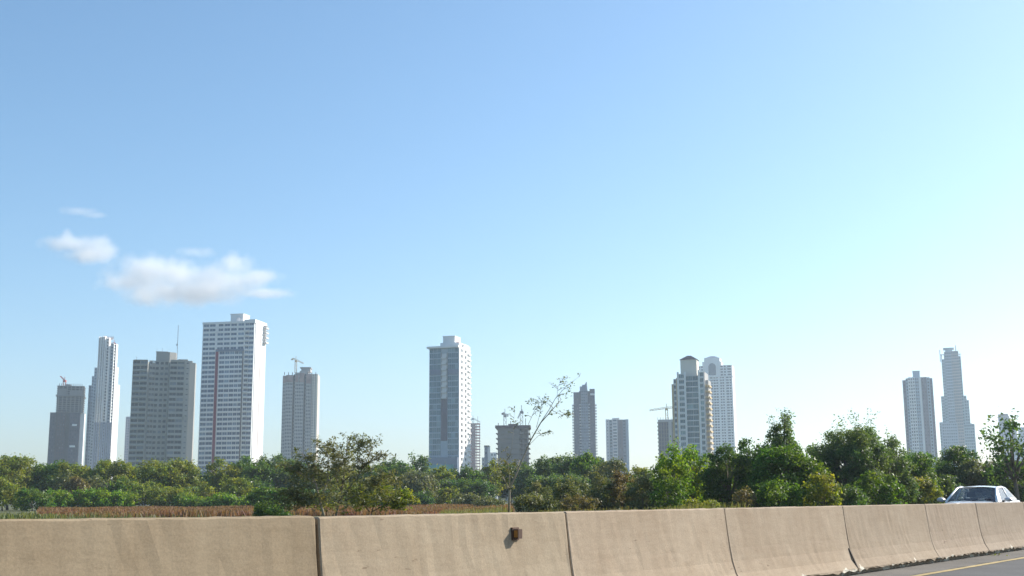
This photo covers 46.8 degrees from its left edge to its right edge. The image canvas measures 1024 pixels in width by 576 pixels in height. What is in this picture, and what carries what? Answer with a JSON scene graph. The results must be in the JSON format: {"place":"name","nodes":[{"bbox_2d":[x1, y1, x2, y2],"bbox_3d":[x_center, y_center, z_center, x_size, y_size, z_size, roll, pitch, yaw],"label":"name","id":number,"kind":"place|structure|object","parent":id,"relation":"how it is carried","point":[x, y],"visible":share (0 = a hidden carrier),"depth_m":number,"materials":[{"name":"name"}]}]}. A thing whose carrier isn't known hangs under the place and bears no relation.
{"place":"outdoors","nodes":[
{"label":"outdoors","id":0,"kind":"place"},
{"bbox_2d":[0,511,302,518],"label":"field grass","id":1,"kind":"structure","parent":0,"point":[91,516],"depth_m":75.30,"materials":[{"name":"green plant"}]},
{"bbox_2d":[128,325,196,504],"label":"apartment tower","id":2,"kind":"structure","parent":0,"point":[162,413],"depth_m":690.13,"materials":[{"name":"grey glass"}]},
{"bbox_2d":[197,313,268,497],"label":"apartment tower","id":3,"kind":"structure","parent":0,"point":[231,415],"depth_m":751.72,"materials":[{"name":"concrete"}]},
{"bbox_2d":[281,367,319,465],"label":"unfinished tower","id":4,"kind":"structure","parent":0,"point":[300,408],"depth_m":988.03,"materials":[{"name":"grey concrete"}]},
{"bbox_2d":[281,374,310,462],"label":"windows","id":5,"kind":"structure","parent":4,"relation":"in","point":[296,374],"depth_m":986.34,"materials":[{"name":"glass"}]},
{"bbox_2d":[0,502,820,518],"bbox_3d":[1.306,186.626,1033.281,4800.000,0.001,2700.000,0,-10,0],"label":"ground","id":6,"kind":"structure","parent":0,"point":[12,511],"depth_m":189.97,"materials":[{"name":"green plant"}]},
{"bbox_2d":[0,475,22,510],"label":"bush","id":7,"kind":"object","parent":6,"relation":"on","point":[7,490],"visible":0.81,"depth_m":200.64,"materials":[{"name":"green plant"}]},
{"bbox_2d":[0,453,45,509],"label":"tree","id":8,"kind":"object","parent":6,"relation":"on","point":[15,470],"visible":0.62,"depth_m":228.32,"materials":[{"name":"green plant"}]},
{"bbox_2d":[0,511,60,518],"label":"verge weeds","id":9,"kind":"object","parent":6,"relation":"on","point":[23,515],"visible":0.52,"depth_m":77.03,"materials":[{"name":"green plant"}]},
{"bbox_2d":[13,486,56,510],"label":"bush","id":10,"kind":"object","parent":6,"relation":"on","point":[27,499],"visible":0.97,"depth_m":185.80,"materials":[{"name":"green plant"}]},
{"bbox_2d":[30,459,69,492],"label":"tree","id":11,"kind":"object","parent":6,"relation":"on","point":[41,471],"visible":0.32,"depth_m":231.26,"materials":[{"name":"green plant"}]},
{"bbox_2d":[46,486,77,507],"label":"bush","id":12,"kind":"object","parent":6,"relation":"on","point":[61,496],"visible":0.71,"depth_m":195.90,"materials":[{"name":"green plant"}]},
{"bbox_2d":[45,470,80,505],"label":"bush","id":13,"kind":"object","parent":6,"relation":"on","point":[65,477],"visible":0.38,"depth_m":210.56,"materials":[{"name":"green plant"}]},
{"bbox_2d":[47,383,85,468],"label":"unfinished tower","id":14,"kind":"structure","parent":6,"relation":"on","point":[66,431],"depth_m":1132.12,"materials":[{"name":"grey concrete"}]},
{"bbox_2d":[51,461,93,506],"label":"tree","id":15,"kind":"object","parent":6,"relation":"on","point":[80,471],"visible":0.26,"depth_m":227.66,"materials":[{"name":"green plant"}]},
{"bbox_2d":[61,475,91,506],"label":"bush","id":16,"kind":"object","parent":6,"relation":"on","point":[82,484],"visible":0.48,"depth_m":208.50,"materials":[{"name":"green plant"}]},
{"bbox_2d":[72,486,114,507],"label":"bush","id":17,"kind":"object","parent":6,"relation":"on","point":[94,497],"visible":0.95,"depth_m":197.28,"materials":[{"name":"green plant"}]},
{"bbox_2d":[85,473,115,506],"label":"bush","id":18,"kind":"object","parent":6,"relation":"on","point":[95,482],"visible":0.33,"depth_m":212.13,"materials":[{"name":"green plant"}]},
{"bbox_2d":[84,336,119,477],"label":"apartment tower","id":19,"kind":"structure","parent":6,"relation":"on","point":[102,415],"depth_m":1184.31,"materials":[{"name":"concrete"}]},
{"bbox_2d":[82,457,136,486],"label":"tree","id":20,"kind":"object","parent":6,"relation":"on","point":[105,470],"visible":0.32,"depth_m":225.89,"materials":[{"name":"green plant"}]},
{"bbox_2d":[102,489,141,506],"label":"bush","id":21,"kind":"object","parent":6,"relation":"on","point":[123,498],"visible":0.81,"depth_m":199.63,"materials":[{"name":"green plant"}]},
{"bbox_2d":[106,477,142,502],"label":"bush","id":22,"kind":"object","parent":6,"relation":"on","point":[121,485],"visible":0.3,"depth_m":210.52,"materials":[{"name":"green plant"}]},
{"bbox_2d":[122,479,165,506],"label":"bush","id":23,"kind":"object","parent":6,"relation":"on","point":[141,488],"visible":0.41,"depth_m":205.74,"materials":[{"name":"green plant"}]},
{"bbox_2d":[133,456,202,502],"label":"tree","id":24,"kind":"object","parent":6,"relation":"on","point":[178,472],"visible":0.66,"depth_m":216.88,"materials":[{"name":"green plant"}]},
{"bbox_2d":[142,485,194,505],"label":"bush","id":25,"kind":"object","parent":6,"relation":"on","point":[159,497],"visible":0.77,"depth_m":199.02,"materials":[{"name":"green plant"}]},
{"bbox_2d":[168,490,204,506],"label":"bush","id":26,"kind":"object","parent":6,"relation":"on","point":[182,499],"visible":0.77,"depth_m":197.37,"materials":[{"name":"green plant"}]},
{"bbox_2d":[202,456,242,496],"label":"tree","id":27,"kind":"object","parent":6,"relation":"on","point":[217,474],"visible":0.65,"depth_m":222.35,"materials":[{"name":"green plant"}]},
{"bbox_2d":[204,491,242,506],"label":"bush","id":28,"kind":"object","parent":6,"relation":"on","point":[223,499],"visible":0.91,"depth_m":195.48,"materials":[{"name":"green plant"}]},
{"bbox_2d":[219,475,257,497],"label":"bush","id":29,"kind":"object","parent":6,"relation":"on","point":[233,489],"visible":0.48,"depth_m":206.23,"materials":[{"name":"green plant"}]},
{"bbox_2d":[225,455,276,487],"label":"tree","id":30,"kind":"object","parent":6,"relation":"on","point":[250,468],"visible":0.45,"depth_m":226.32,"materials":[{"name":"green plant"}]},
{"bbox_2d":[244,486,299,505],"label":"bush","id":31,"kind":"object","parent":6,"relation":"on","point":[259,494],"visible":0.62,"depth_m":146.38,"materials":[{"name":"green plant"}]},
{"bbox_2d":[254,452,290,488],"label":"tree","id":32,"kind":"object","parent":6,"relation":"on","point":[279,474],"visible":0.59,"depth_m":229.98,"materials":[{"name":"green plant"}]},
{"bbox_2d":[252,498,293,515],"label":"bush","id":33,"kind":"object","parent":6,"relation":"on","point":[264,509],"visible":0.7,"depth_m":60.38,"materials":[{"name":"green plant"}]},
{"bbox_2d":[36,503,514,517],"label":"brown grass","id":34,"kind":"structure","parent":6,"relation":"on","point":[220,511],"depth_m":102.67,"materials":[{"name":"plant"}]},
{"bbox_2d":[266,436,358,515],"bbox_3d":[-8.219,7.809,49.357,3.908,3.363,2.385,0,-10,0],"label":"tree","id":35,"kind":"object","parent":6,"relation":"on","point":[291,494],"visible":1,"depth_m":49.39,"materials":[{"name":"green plant"}]},
{"bbox_2d":[306,473,420,514],"bbox_3d":[-6.675,9.524,53.044,5.200,2.498,2.729,0,-10,0],"label":"bush","id":36,"kind":"object","parent":6,"relation":"on","point":[393,504],"visible":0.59,"depth_m":52.96,"materials":[{"name":"green plant"}]},
{"bbox_2d":[322,432,408,515],"bbox_3d":[-6.463,8.312,51.328,4.051,4.282,2.924,0,-10,0],"label":"tree","id":37,"kind":"object","parent":6,"relation":"on","point":[360,444],"visible":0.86,"depth_m":51.25,"materials":[{"name":"green plant"}]},
{"bbox_2d":[386,460,415,488],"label":"tree","id":38,"kind":"object","parent":6,"relation":"on","point":[402,467],"visible":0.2,"depth_m":224.38,"materials":[{"name":"green plant"}]},
{"bbox_2d":[400,487,434,505],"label":"bush","id":39,"kind":"object","parent":6,"relation":"on","point":[425,498],"visible":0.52,"depth_m":195.07,"materials":[{"name":"green plant"}]},
{"bbox_2d":[395,468,440,503],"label":"tree","id":40,"kind":"object","parent":6,"relation":"on","point":[418,481],"visible":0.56,"depth_m":200.43,"materials":[{"name":"green plant"}]},
{"bbox_2d":[407,450,434,474],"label":"tree","id":41,"kind":"object","parent":6,"relation":"on","point":[421,461],"visible":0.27,"depth_m":228.62,"materials":[{"name":"green plant"}]},
{"bbox_2d":[425,462,456,480],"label":"tree","id":42,"kind":"object","parent":6,"relation":"on","point":[441,474],"visible":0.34,"depth_m":222.72,"materials":[{"name":"green plant"}]},
{"bbox_2d":[434,486,459,504],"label":"bush","id":43,"kind":"object","parent":6,"relation":"on","point":[446,493],"visible":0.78,"depth_m":186.77,"materials":[{"name":"green plant"}]},
{"bbox_2d":[451,490,482,504],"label":"bush","id":44,"kind":"object","parent":6,"relation":"on","point":[463,499],"visible":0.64,"depth_m":171.70,"materials":[{"name":"green plant"}]},
{"bbox_2d":[441,477,498,499],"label":"tree","id":45,"kind":"object","parent":6,"relation":"on","point":[481,487],"visible":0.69,"depth_m":208.43,"materials":[{"name":"green plant"}]},
{"bbox_2d":[472,496,507,506],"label":"bush","id":46,"kind":"object","parent":6,"relation":"on","point":[493,501],"visible":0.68,"depth_m":137.28,"materials":[{"name":"green plant"}]},
{"bbox_2d":[480,460,504,497],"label":"tree","id":47,"kind":"object","parent":6,"relation":"on","point":[489,470],"visible":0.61,"depth_m":220.81,"materials":[{"name":"green plant"}]},
{"bbox_2d":[495,418,530,502],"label":"unfinished tower","id":48,"kind":"structure","parent":6,"relation":"on","point":[518,436],"depth_m":706.23,"materials":[{"name":"grey concrete"}]},
{"bbox_2d":[493,462,532,503],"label":"tree","id":49,"kind":"object","parent":6,"relation":"on","point":[505,490],"visible":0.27,"depth_m":227.00,"materials":[{"name":"green plant"}]},
{"bbox_2d":[511,466,535,497],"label":"tree","id":50,"kind":"object","parent":6,"relation":"on","point":[521,480],"visible":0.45,"depth_m":217.83,"materials":[{"name":"green plant"}]},
{"bbox_2d":[510,490,558,511],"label":"bush","id":51,"kind":"object","parent":6,"relation":"on","point":[530,502],"visible":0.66,"depth_m":60.36,"materials":[{"name":"green plant"}]},
{"bbox_2d":[493,373,579,511],"bbox_3d":[0.863,5.189,39.784,3.056,4.716,1.723,0,-10,0],"label":"sapling","id":52,"kind":"object","parent":6,"relation":"on","point":[514,463],"visible":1,"depth_m":39.73,"materials":[{"name":"green plant"}]},
{"bbox_2d":[523,480,552,497],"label":"bush","id":53,"kind":"object","parent":6,"relation":"on","point":[535,486],"visible":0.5,"depth_m":88.64,"materials":[{"name":"green plant"}]},
{"bbox_2d":[525,453,569,483],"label":"tree","id":54,"kind":"object","parent":6,"relation":"on","point":[542,466],"visible":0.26,"depth_m":178.45,"materials":[{"name":"green plant"}]},
{"bbox_2d":[521,470,597,507],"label":"tree","id":55,"kind":"object","parent":6,"relation":"on","point":[550,481],"visible":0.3,"depth_m":146.09,"materials":[{"name":"green plant"}]},
{"bbox_2d":[549,451,577,478],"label":"tree","id":56,"kind":"object","parent":6,"relation":"on","point":[567,461],"visible":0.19,"depth_m":169.01,"materials":[{"name":"green plant"}]},
{"bbox_2d":[549,473,583,511],"bbox_3d":[2.723,10.535,58.974,1.748,2.651,1.664,0,-10,0],"label":"bush","id":57,"kind":"object","parent":6,"relation":"on","point":[559,490],"visible":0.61,"depth_m":58.93,"materials":[{"name":"green plant"}]},
{"bbox_2d":[557,494,601,510],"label":"bush","id":58,"kind":"object","parent":6,"relation":"on","point":[583,502],"visible":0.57,"depth_m":54.81,"materials":[{"name":"green plant"}]},
{"bbox_2d":[563,450,603,484],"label":"tree","id":59,"kind":"object","parent":6,"relation":"on","point":[583,464],"visible":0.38,"depth_m":162.16,"materials":[{"name":"green plant"}]},
{"bbox_2d":[575,464,622,510],"bbox_3d":[4.439,11.277,64.889,3.044,3.248,2.753,-5,-11,24],"label":"bush","id":60,"kind":"object","parent":6,"relation":"on","point":[604,496],"visible":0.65,"depth_m":64.44,"materials":[{"name":"green plant"}]},
{"bbox_2d":[603,456,630,508],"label":"tree","id":61,"kind":"object","parent":6,"relation":"on","point":[620,464],"visible":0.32,"depth_m":147.97,"materials":[{"name":"green plant"}]},
{"bbox_2d":[602,463,648,509],"bbox_3d":[6.261,11.259,64.895,2.637,3.276,3.011,-4,-11,19],"label":"bush","id":62,"kind":"object","parent":6,"relation":"on","point":[620,480],"visible":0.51,"depth_m":64.50,"materials":[{"name":"green plant"}]},
{"bbox_2d":[621,475,659,509],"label":"bush","id":63,"kind":"object","parent":6,"relation":"on","point":[647,486],"visible":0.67,"depth_m":62.75,"materials":[{"name":"green plant"}]},
{"bbox_2d":[538,501,750,511],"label":"verge grass","id":64,"kind":"structure","parent":6,"relation":"on","point":[705,506],"depth_m":47.89,"materials":[{"name":"plant"}]},
{"bbox_2d":[649,468,689,508],"bbox_3d":[7.814,10.395,59.052,2.020,2.860,2.218,0,-10,0],"label":"bush","id":65,"kind":"object","parent":6,"relation":"on","point":[675,489],"visible":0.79,"depth_m":58.87,"materials":[{"name":"green plant"}]},
{"bbox_2d":[648,435,696,507],"bbox_3d":[8.573,10.195,63.205,2.593,4.736,2.490,0,-10,0],"label":"tree","id":66,"kind":"object","parent":6,"relation":"on","point":[679,474],"visible":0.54,"depth_m":62.91,"materials":[{"name":"green plant"}]},
{"bbox_2d":[674,444,708,503],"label":"tree","id":67,"kind":"object","parent":6,"relation":"on","point":[690,454],"visible":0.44,"depth_m":66.82,"materials":[{"name":"green plant"}]},
{"bbox_2d":[682,497,721,508],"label":"bush","id":68,"kind":"object","parent":6,"relation":"on","point":[694,502],"visible":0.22,"depth_m":56.68,"materials":[{"name":"green plant"}]},
{"bbox_2d":[694,443,753,507],"bbox_3d":[11.874,10.680,65.085,3.406,4.372,3.106,-6,-12,28],"label":"tree","id":69,"kind":"object","parent":6,"relation":"on","point":[722,479],"visible":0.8,"depth_m":64.81,"materials":[{"name":"green plant"}]},
{"bbox_2d":[722,437,764,488],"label":"tree","id":70,"kind":"object","parent":6,"relation":"on","point":[741,444],"visible":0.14,"depth_m":71.17,"materials":[{"name":"green plant"}]},
{"bbox_2d":[728,485,761,507],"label":"bush","id":71,"kind":"object","parent":6,"relation":"on","point":[743,494],"visible":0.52,"depth_m":56.84,"materials":[{"name":"green plant"}]},
{"bbox_2d":[750,478,805,506],"bbox_3d":[12.794,10.294,57.068,2.688,2.309,2.934,4,-11,-23],"label":"bush","id":72,"kind":"object","parent":6,"relation":"on","point":[779,495],"visible":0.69,"depth_m":56.75,"materials":[{"name":"green plant"}]},
{"bbox_2d":[757,407,800,477],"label":"tree","id":73,"kind":"object","parent":6,"relation":"on","point":[777,438],"visible":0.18,"depth_m":65.28,"materials":[{"name":"green plant"}]},
{"bbox_2d":[742,440,834,506],"bbox_3d":[14.465,10.273,63.094,4.855,4.436,5.518,0,-10,0],"label":"tree","id":74,"kind":"object","parent":6,"relation":"on","point":[791,461],"visible":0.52,"depth_m":62.29,"materials":[{"name":"green plant"}]},
{"bbox_2d":[801,472,842,505],"bbox_3d":[14.877,10.163,57.144,2.277,2.564,1.986,-8,-13,35],"label":"bush","id":75,"kind":"object","parent":6,"relation":"on","point":[827,484],"visible":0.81,"depth_m":56.85,"materials":[{"name":"green plant"}]},
{"bbox_2d":[823,483,869,505],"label":"bush","id":76,"kind":"object","parent":6,"relation":"on","point":[849,494],"visible":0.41,"depth_m":60.26,"materials":[{"name":"green plant"}]},
{"bbox_2d":[801,408,898,503],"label":"tree","id":77,"kind":"object","parent":6,"relation":"on","point":[855,457],"visible":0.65,"depth_m":70.37,"materials":[{"name":"green plant"}]},
{"bbox_2d":[850,469,909,504],"bbox_3d":[20.127,11.425,65.203,3.105,2.840,3.457,0,-10,0],"label":"bush","id":78,"kind":"object","parent":6,"relation":"on","point":[869,487],"visible":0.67,"depth_m":64.43,"materials":[{"name":"green plant"}]},
{"bbox_2d":[876,425,921,502],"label":"tree","id":79,"kind":"object","parent":6,"relation":"on","point":[899,467],"visible":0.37,"depth_m":72.42,"materials":[{"name":"green plant"}]},
{"bbox_2d":[901,474,946,503],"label":"bush","id":80,"kind":"object","parent":6,"relation":"on","point":[929,490],"visible":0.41,"depth_m":80.12,"materials":[{"name":"green plant"}]},
{"bbox_2d":[903,448,944,495],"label":"tree","id":81,"kind":"object","parent":6,"relation":"on","point":[923,462],"visible":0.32,"depth_m":86.21,"materials":[{"name":"green plant"}]},
{"bbox_2d":[931,473,965,502],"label":"bush","id":82,"kind":"object","parent":6,"relation":"on","point":[950,487],"visible":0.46,"depth_m":88.02,"materials":[{"name":"green plant"}]},
{"bbox_2d":[933,445,980,496],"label":"tree","id":83,"kind":"object","parent":6,"relation":"on","point":[956,456],"visible":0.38,"depth_m":94.54,"materials":[{"name":"green plant"}]},
{"bbox_2d":[953,457,994,499],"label":"tree","id":84,"kind":"object","parent":6,"relation":"on","point":[973,476],"visible":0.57,"depth_m":91.93,"materials":[{"name":"green plant"}]},
{"bbox_2d":[976,408,1023,500],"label":"tree","id":85,"kind":"object","parent":6,"relation":"on","point":[1014,470],"visible":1,"depth_m":87.08,"materials":[{"name":"green plant"}]},
{"bbox_2d":[981,476,1023,501],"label":"bush","id":86,"kind":"object","parent":6,"relation":"on","point":[1008,484],"visible":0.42,"depth_m":87.59,"materials":[{"name":"green plant"}]},
{"bbox_2d":[424,336,471,502],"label":"office tower","id":87,"kind":"structure","parent":0,"point":[449,401],"depth_m":690.33,"materials":[{"name":"white glass"}]},
{"bbox_2d":[470,423,479,471],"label":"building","id":88,"kind":"structure","parent":0,"point":[473,446],"depth_m":1383.42,"materials":[{"name":"concrete"}]},
{"bbox_2d":[439,505,512,513],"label":"straw grass","id":89,"kind":"structure","parent":0,"point":[489,510],"depth_m":80.43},
{"bbox_2d":[0,0,1023,503],"label":"sky","id":90,"kind":"structure","parent":0,"point":[820,200],"materials":[{"name":"blue"}]},
{"bbox_2d":[572,382,597,458],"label":"apartment tower","id":91,"kind":"structure","parent":0,"point":[584,425],"depth_m":1135.22,"materials":[{"name":"concrete"}]},
{"bbox_2d":[606,418,629,473],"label":"apartment tower","id":92,"kind":"structure","parent":0,"point":[617,437],"depth_m":1184.79,"materials":[{"name":"concrete"}]},
{"bbox_2d":[657,417,672,480],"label":"unfinished tower","id":93,"kind":"structure","parent":0,"point":[665,429],"depth_m":887.41,"materials":[{"name":"grey concrete"}]},
{"bbox_2d":[671,356,713,467],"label":"apartment tower","id":94,"kind":"structure","parent":0,"point":[692,414],"depth_m":612.13,"materials":[{"name":"grey concrete"}]},
{"bbox_2d":[699,356,737,463],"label":"apartment tower","id":95,"kind":"structure","parent":0,"point":[721,378],"depth_m":1284.80,"materials":[{"name":"concrete"}]},
{"bbox_2d":[699,366,733,460],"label":"windows","id":96,"kind":"structure","parent":95,"relation":"in","point":[720,366],"depth_m":1283.29,"materials":[{"name":"glass"}]},
{"bbox_2d":[902,371,937,476],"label":"apartment tower","id":97,"kind":"structure","parent":0,"point":[919,414],"depth_m":1086.35,"materials":[{"name":"concrete"}]},
{"bbox_2d":[939,345,976,466],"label":"office tower","id":98,"kind":"structure","parent":0,"point":[957,427],"depth_m":1231.68,"materials":[{"name":"grey concrete"}]},
{"bbox_2d":[942,352,957,451],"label":"windows","id":99,"kind":"structure","parent":98,"relation":"in","point":[949,352],"depth_m":1231.57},
{"bbox_2d":[940,357,975,458],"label":"windows","id":100,"kind":"structure","parent":98,"relation":"in","point":[959,357],"depth_m":1230.82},
{"bbox_2d":[912,557,1023,575],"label":"road","id":101,"kind":"structure","parent":0,"point":[1011,568],"depth_m":18.06,"materials":[{"name":"asphalt"}]},
{"bbox_2d":[844,549,1023,575],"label":"road shoulder","id":102,"kind":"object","parent":101,"relation":"on","point":[934,566],"visible":0.48,"depth_m":19.25},
{"bbox_2d":[0,515,316,575],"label":"concrete barrier","id":103,"kind":"object","parent":102,"relation":"on","point":[233,546],"visible":1,"depth_m":7.71,"materials":[{"name":"concrete"}]},
{"bbox_2d":[314,511,570,575],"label":"concrete barrier","id":104,"kind":"object","parent":102,"relation":"on","point":[505,544],"visible":0.96,"depth_m":9.98,"materials":[{"name":"beige concrete"}]},
{"bbox_2d":[558,508,735,575],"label":"concrete barrier","id":105,"kind":"object","parent":102,"relation":"on","point":[675,542],"visible":0.96,"depth_m":12.67,"materials":[{"name":"concrete"}]},
{"bbox_2d":[723,506,857,575],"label":"concrete barrier","id":106,"kind":"object","parent":102,"relation":"on","point":[791,541],"visible":0.93,"depth_m":15.52,"materials":[{"name":"concrete"}]},
{"bbox_2d":[842,504,938,573],"bbox_3d":[5.886,3.938,18.785,0.590,0.986,3.827,-8,-13,36],"label":"concrete barrier","id":107,"kind":"object","parent":102,"relation":"on","point":[881,537],"visible":0.9,"depth_m":18.50,"materials":[{"name":"concrete"}]},
{"bbox_2d":[924,503,988,561],"bbox_3d":[7.924,4.414,21.515,0.586,0.986,3.108,-8,-13,36],"label":"concrete barrier","id":108,"kind":"object","parent":102,"relation":"on","point":[954,531],"visible":0.77,"depth_m":21.30,"materials":[{"name":"concrete"}]},
{"bbox_2d":[975,502,1023,554],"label":"concrete barrier","id":109,"kind":"object","parent":102,"relation":"on","point":[1001,525],"visible":0.81,"depth_m":23.83,"materials":[{"name":"concrete"}]},
{"bbox_2d":[937,486,1019,502],"bbox_3d":[14.530,6.891,36.768,2.240,1.485,4.580,-7,-12,34],"label":"car","id":110,"kind":"object","parent":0,"point":[967,498],"visible":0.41,"depth_m":36.75,"materials":[{"name":"white paint"}]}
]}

